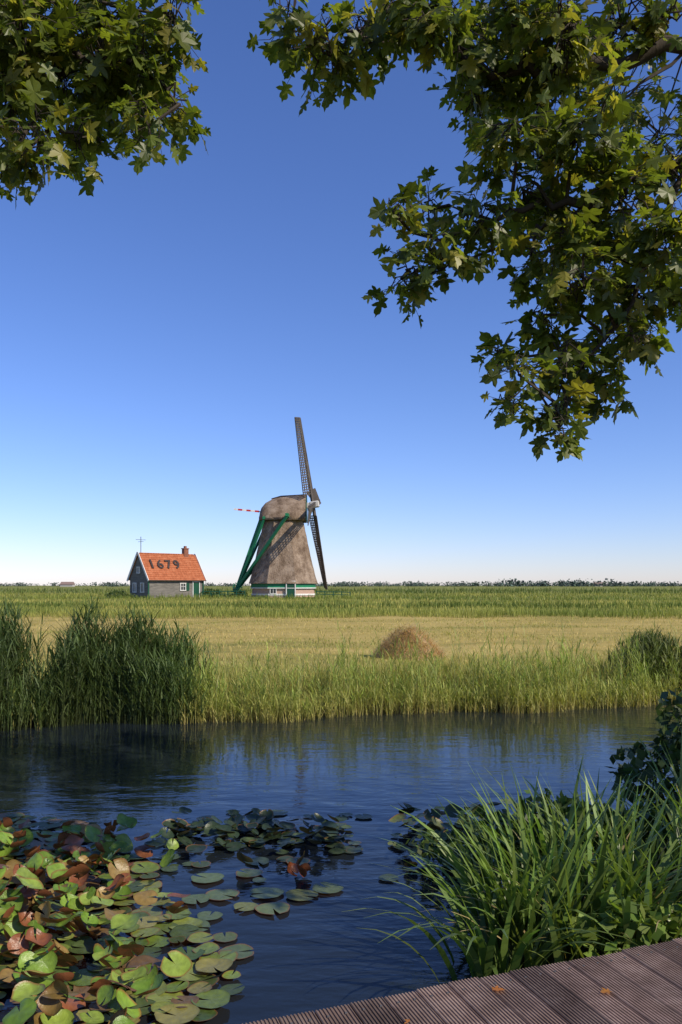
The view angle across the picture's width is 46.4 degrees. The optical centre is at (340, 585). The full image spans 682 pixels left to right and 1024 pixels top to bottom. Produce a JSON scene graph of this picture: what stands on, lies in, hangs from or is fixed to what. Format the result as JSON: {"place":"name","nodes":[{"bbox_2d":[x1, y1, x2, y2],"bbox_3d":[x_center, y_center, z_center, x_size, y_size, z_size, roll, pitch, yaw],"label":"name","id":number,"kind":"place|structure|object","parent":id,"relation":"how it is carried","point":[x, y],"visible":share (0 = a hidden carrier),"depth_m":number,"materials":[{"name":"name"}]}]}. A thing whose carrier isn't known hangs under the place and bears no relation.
{"place":"outdoors","nodes":[
{"label":"outdoors","id":0,"kind":"place"},
{"bbox_2d":[59,582,74,586],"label":"farm building","id":1,"kind":"structure","parent":0,"point":[66,584],"depth_m":1145.00,"materials":[{"name":"white"}]},
{"bbox_2d":[0,699,681,1023],"bbox_3d":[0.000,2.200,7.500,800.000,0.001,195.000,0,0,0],"label":"canal water","id":2,"kind":"structure","parent":0,"point":[321,951],"depth_m":8.30,"materials":[{"name":"blue liquid"}]},
{"bbox_2d":[0,648,208,731],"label":"reed bed","id":3,"kind":"object","parent":2,"relation":"in","point":[22,717],"visible":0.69,"depth_m":12.56,"materials":[{"name":"green plant"}]},
{"bbox_2d":[0,813,343,1023],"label":"water lilies","id":4,"kind":"object","parent":2,"relation":"on","point":[57,1001],"visible":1,"depth_m":4.89,"materials":[{"name":"green plant"}]},
{"bbox_2d":[144,807,398,881],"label":"water lilies","id":5,"kind":"object","parent":2,"relation":"on","point":[325,831],"visible":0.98,"depth_m":6.83,"materials":[{"name":"green plant"}]},
{"bbox_2d":[287,859,311,876],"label":"water lilies","id":6,"kind":"object","parent":2,"relation":"on","point":[303,869],"visible":1,"depth_m":5.92,"materials":[{"name":"brown plant"}]},
{"bbox_2d":[388,799,562,866],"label":"water lilies","id":7,"kind":"object","parent":2,"relation":"on","point":[436,824],"visible":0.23,"depth_m":7.01,"materials":[{"name":"green plant"}]},
{"bbox_2d":[0,585,681,882],"bbox_3d":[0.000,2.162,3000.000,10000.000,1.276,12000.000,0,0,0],"label":"ground","id":8,"kind":"structure","parent":0,"point":[542,632],"depth_m":32.01,"materials":[{"name":"green plant"}]},
{"bbox_2d":[0,594,52,730],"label":"reed clump","id":9,"kind":"object","parent":8,"relation":"on","point":[13,645],"visible":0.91,"depth_m":12.62,"materials":[{"name":"green plant"}]},
{"bbox_2d":[17,594,117,728],"bbox_3d":[-4.295,1.217,12.971,1.388,2.246,2.074,0,0,0],"label":"reed clump","id":10,"kind":"object","parent":8,"relation":"on","point":[69,662],"visible":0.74,"depth_m":12.57,"materials":[{"name":"green plant"}]},
{"bbox_2d":[0,0,210,209],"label":"maple tree","id":11,"kind":"object","parent":8,"relation":"on","point":[109,58],"visible":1,"depth_m":3.81,"materials":[{"name":"green plant"}]},
{"bbox_2d":[105,589,124,597],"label":"shrub","id":12,"kind":"object","parent":8,"relation":"on","point":[114,592],"visible":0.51,"depth_m":105.75,"materials":[{"name":"green plant"}]},
{"bbox_2d":[58,601,173,724],"bbox_3d":[-3.573,1.271,13.212,1.918,2.137,1.949,0,0,0],"label":"reed clump","id":13,"kind":"object","parent":8,"relation":"on","point":[124,647],"visible":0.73,"depth_m":12.80,"materials":[{"name":"green plant"}]},
{"bbox_2d":[115,591,134,597],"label":"shrub","id":14,"kind":"object","parent":8,"relation":"on","point":[124,594],"visible":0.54,"depth_m":102.37,"materials":[{"name":"green plant"}]},
{"bbox_2d":[112,616,215,724],"bbox_3d":[-2.909,1.423,13.231,1.790,1.834,1.790,0,0,0],"label":"reed clump","id":15,"kind":"object","parent":8,"relation":"on","point":[167,655],"visible":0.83,"depth_m":12.77,"materials":[{"name":"green plant"}]},
{"bbox_2d":[130,557,201,597],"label":"walls","id":16,"kind":"structure","parent":8,"relation":"on","point":[165,588],"depth_m":104.82,"materials":[{"name":"grey wood"}]},
{"bbox_2d":[128,554,137,580],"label":"roof back","id":17,"kind":"structure","parent":16,"relation":"attached to","point":[133,567],"depth_m":105.46,"materials":[{"name":"orange tile"}]},
{"bbox_2d":[139,553,192,554],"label":"ridge tiles","id":18,"kind":"object","parent":17,"relation":"attached to","point":[164,553],"visible":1,"depth_m":107.30,"materials":[{"name":"orange tile"}]},
{"bbox_2d":[126,552,206,581],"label":"white bargeboards","id":19,"kind":"object","parent":16,"relation":"on","point":[145,571],"visible":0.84,"depth_m":105.08,"materials":[{"name":"paint"}]},
{"bbox_2d":[139,554,204,579],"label":"roof front","id":20,"kind":"structure","parent":16,"relation":"attached to","point":[189,568],"depth_m":106.57,"materials":[{"name":"orange tile"}]},
{"bbox_2d":[149,560,178,568],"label":"roof numerals","id":21,"kind":"object","parent":20,"relation":"on","point":[162,565],"visible":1,"depth_m":105.96,"materials":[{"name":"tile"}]},
{"bbox_2d":[149,580,205,580],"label":"gutter","id":22,"kind":"object","parent":20,"relation":"attached to","point":[177,580],"visible":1,"depth_m":105.64,"materials":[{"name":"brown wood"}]},
{"bbox_2d":[181,546,188,556],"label":"chimney","id":23,"kind":"object","parent":20,"relation":"on","point":[185,550],"visible":1,"depth_m":109.44,"materials":[{"name":"brick"}]},
{"bbox_2d":[148,581,203,596],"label":"corner boards","id":24,"kind":"object","parent":16,"relation":"attached to","point":[202,587],"visible":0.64,"depth_m":108.89,"materials":[{"name":"green paint"}]},
{"bbox_2d":[192,581,199,595],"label":"door frame","id":25,"kind":"object","parent":16,"relation":"attached to","point":[192,586],"visible":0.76,"depth_m":107.90,"materials":[{"name":"white wood"}]},
{"bbox_2d":[193,583,198,595],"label":"door","id":26,"kind":"structure","parent":25,"relation":"in","point":[196,588],"depth_m":108.13,"materials":[{"name":"green paint"}]},
{"bbox_2d":[199,588,221,596],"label":"shrub","id":27,"kind":"object","parent":8,"relation":"on","point":[214,593],"visible":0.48,"depth_m":106.78,"materials":[{"name":"green plant"}]},
{"bbox_2d":[229,590,248,596],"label":"shrub","id":28,"kind":"object","parent":8,"relation":"on","point":[239,595],"visible":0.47,"depth_m":106.74,"materials":[{"name":"green plant"}]},
{"bbox_2d":[202,590,350,596],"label":"field fence","id":29,"kind":"object","parent":8,"relation":"on","point":[236,593],"visible":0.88,"depth_m":104.51,"materials":[{"name":"green paint"}]},
{"bbox_2d":[232,417,327,597],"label":"windmill","id":30,"kind":"object","parent":8,"relation":"on","point":[281,563],"visible":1,"depth_m":107.46,"materials":[{"name":"plant"}]},
{"bbox_2d":[287,584,294,596],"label":"door","id":31,"kind":"structure","parent":30,"relation":"in","point":[290,587],"depth_m":105.52,"materials":[{"name":"green paint"}]},
{"bbox_2d":[0,586,681,618],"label":"meadow grass","id":32,"kind":"structure","parent":8,"relation":"on","point":[338,605],"depth_m":65.40,"materials":[{"name":"green plant"}]},
{"bbox_2d":[0,620,681,729],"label":"reed bed","id":33,"kind":"object","parent":8,"relation":"on","point":[352,681],"visible":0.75,"depth_m":13.90,"materials":[{"name":"green plant"}]},
{"bbox_2d":[0,578,681,586],"bbox_3d":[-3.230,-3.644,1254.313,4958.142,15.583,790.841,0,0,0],"label":"distant trees","id":34,"kind":"object","parent":8,"relation":"on","point":[568,583],"visible":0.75,"depth_m":1238.29,"materials":[{"name":"green plant"}]},
{"bbox_2d":[6,614,681,680],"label":"mown grass","id":35,"kind":"structure","parent":8,"relation":"on","point":[380,631],"depth_m":28.71,"materials":[{"name":"green plant"}]},
{"bbox_2d":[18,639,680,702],"bbox_3d":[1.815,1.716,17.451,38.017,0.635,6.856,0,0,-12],"label":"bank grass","id":36,"kind":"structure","parent":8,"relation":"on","point":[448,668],"depth_m":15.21,"materials":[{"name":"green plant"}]},
{"bbox_2d":[371,623,449,660],"bbox_3d":[1.734,1.359,20.300,2.301,1.083,2.157,0,0,0],"label":"hay pile","id":37,"kind":"object","parent":8,"relation":"on","point":[402,635],"visible":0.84,"depth_m":19.94,"materials":[{"name":"brown plant"}]},
{"bbox_2d":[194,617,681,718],"bbox_3d":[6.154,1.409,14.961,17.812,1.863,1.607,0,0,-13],"label":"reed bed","id":38,"kind":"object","parent":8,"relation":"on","point":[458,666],"visible":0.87,"depth_m":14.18,"materials":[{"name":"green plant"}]},
{"bbox_2d":[242,938,681,1023],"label":"wooden deck","id":39,"kind":"structure","parent":8,"relation":"on","point":[643,984],"depth_m":3.28,"materials":[{"name":"brown wood"}]},
{"bbox_2d":[404,985,610,1023],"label":"fallen leaves","id":40,"kind":"object","parent":39,"relation":"on","point":[496,988],"visible":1,"depth_m":3.33,"materials":[{"name":"brown plant"}]},
{"bbox_2d":[246,0,681,462],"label":"maple tree","id":41,"kind":"object","parent":8,"relation":"on","point":[589,53],"visible":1,"depth_m":3.90,"materials":[{"name":"green plant"}]},
{"bbox_2d":[405,806,565,881],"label":"bank herbs","id":42,"kind":"object","parent":8,"relation":"on","point":[425,844],"visible":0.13,"depth_m":6.23,"materials":[{"name":"green plant"}]},
{"bbox_2d":[343,730,681,983],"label":"iris plants","id":43,"kind":"object","parent":8,"relation":"on","point":[520,923],"visible":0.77,"depth_m":4.68,"materials":[{"name":"green plant"}]},
{"bbox_2d":[451,787,672,885],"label":"bank herbs","id":44,"kind":"object","parent":8,"relation":"on","point":[562,800],"visible":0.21,"depth_m":5.72,"materials":[{"name":"green plant"}]},
{"bbox_2d":[565,887,681,956],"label":"bank herbs","id":45,"kind":"object","parent":8,"relation":"on","point":[608,918],"visible":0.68,"depth_m":4.29,"materials":[{"name":"green plant"}]},
{"bbox_2d":[605,688,681,837],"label":"bank shrub","id":46,"kind":"object","parent":8,"relation":"on","point":[672,743],"visible":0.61,"depth_m":6.43,"materials":[{"name":"green plant"}]},
{"bbox_2d":[605,625,681,697],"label":"reed clump","id":47,"kind":"object","parent":8,"relation":"on","point":[650,643],"visible":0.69,"depth_m":15.62,"materials":[{"name":"green plant"}]},
{"bbox_2d":[0,0,681,584],"label":"sky","id":48,"kind":"structure","parent":0,"point":[165,331],"materials":[{"name":"blue"}]},
{"bbox_2d":[527,726,681,895],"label":"iris stems","id":49,"kind":"object","parent":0,"point":[680,784],"visible":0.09,"depth_m":5.46,"materials":[{"name":"green plant"}]}
]}

